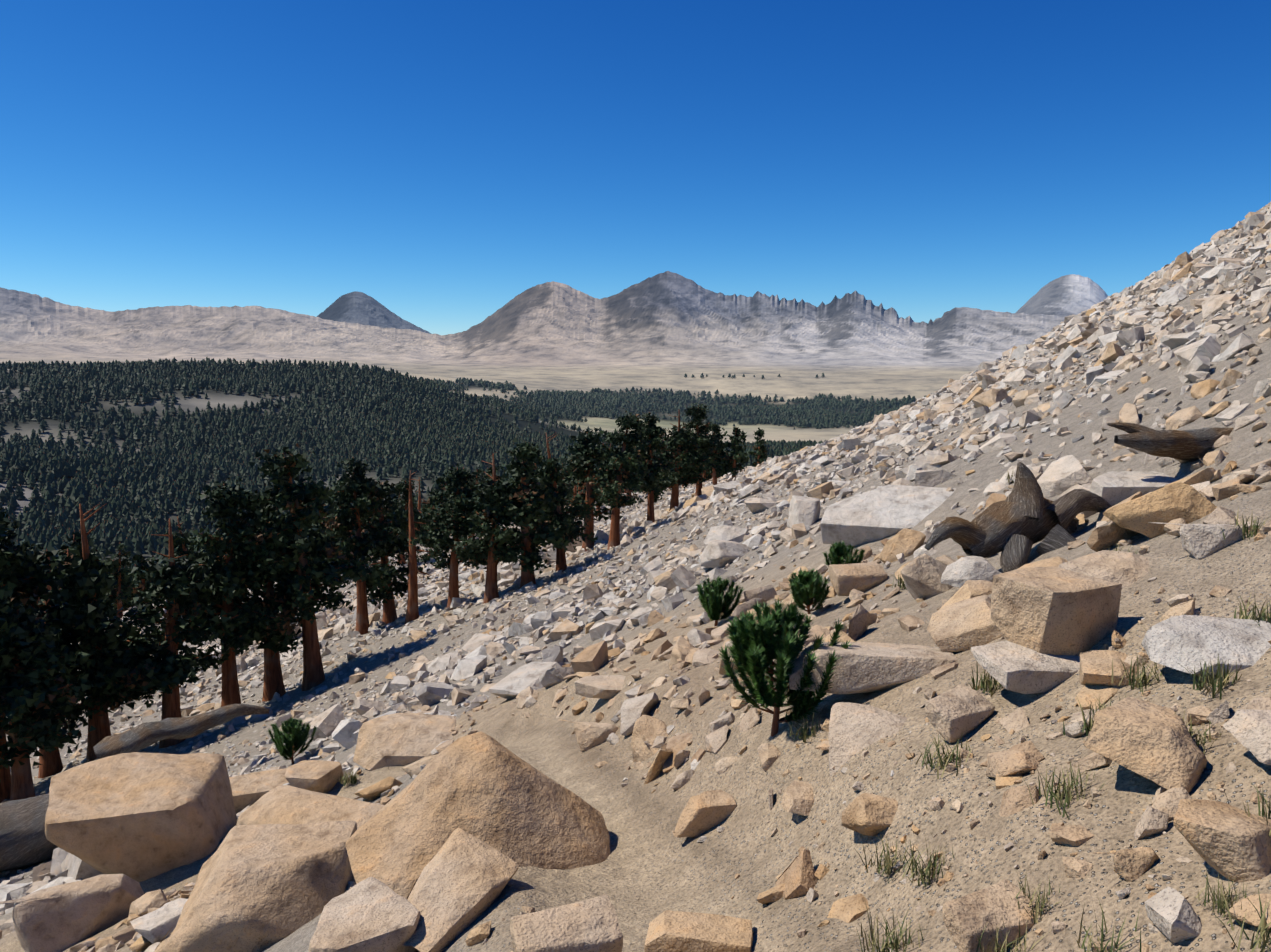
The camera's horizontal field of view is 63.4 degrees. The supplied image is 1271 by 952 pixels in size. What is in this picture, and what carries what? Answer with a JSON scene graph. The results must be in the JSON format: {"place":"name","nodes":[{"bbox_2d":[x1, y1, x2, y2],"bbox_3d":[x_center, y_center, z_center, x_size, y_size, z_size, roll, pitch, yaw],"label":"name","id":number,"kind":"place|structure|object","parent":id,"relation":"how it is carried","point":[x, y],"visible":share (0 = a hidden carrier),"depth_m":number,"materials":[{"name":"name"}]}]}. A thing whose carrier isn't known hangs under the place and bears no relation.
{"place":"outdoors","nodes":[
{"label":"outdoors","id":0,"kind":"place"},
{"bbox_2d":[0,202,1270,951],"bbox_3d":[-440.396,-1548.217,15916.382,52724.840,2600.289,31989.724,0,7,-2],"label":"ground terrain","id":1,"kind":"structure","parent":0,"point":[668,330],"depth_m":10.61,"materials":[{"name":"beige sand"}]},
{"bbox_2d":[0,403,769,802],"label":"pine trees","id":2,"kind":"object","parent":1,"relation":"on","point":[310,547],"visible":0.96,"depth_m":30.30,"materials":[{"name":"green plant"}]},
{"bbox_2d":[0,357,925,604],"bbox_3d":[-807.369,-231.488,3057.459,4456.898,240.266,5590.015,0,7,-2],"label":"distant forest","id":3,"kind":"object","parent":1,"relation":"on","point":[406,435],"visible":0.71,"depth_m":1663.10,"materials":[{"name":"green plant"}]},
{"bbox_2d":[268,540,864,764],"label":"young pines","id":4,"kind":"object","parent":1,"relation":"on","point":[756,649],"visible":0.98,"depth_m":6.26,"materials":[{"name":"green plant"}]},
{"bbox_2d":[0,422,1233,871],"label":"dead wood","id":5,"kind":"object","parent":1,"relation":"on","point":[1020,522],"visible":0.73,"depth_m":8.27,"materials":[{"name":"brown wood"}]},
{"bbox_2d":[0,471,1270,951],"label":"boulders","id":6,"kind":"object","parent":1,"relation":"on","point":[440,847],"visible":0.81,"depth_m":6.07,"materials":[{"name":"stone"}]},
{"bbox_2d":[0,201,1270,951],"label":"talus rocks","id":7,"kind":"object","parent":1,"relation":"on","point":[960,621],"visible":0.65,"depth_m":15.19,"materials":[{"name":"stone"}]},
{"bbox_2d":[335,469,1270,951],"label":"grass tufts","id":8,"kind":"object","parent":1,"relation":"on","point":[1221,903],"visible":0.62,"depth_m":3.79,"materials":[{"name":"green plant"}]},
{"bbox_2d":[0,0,1270,334],"label":"sky","id":9,"kind":"structure","parent":0,"point":[441,163],"materials":[{"name":"blue"}]}
]}

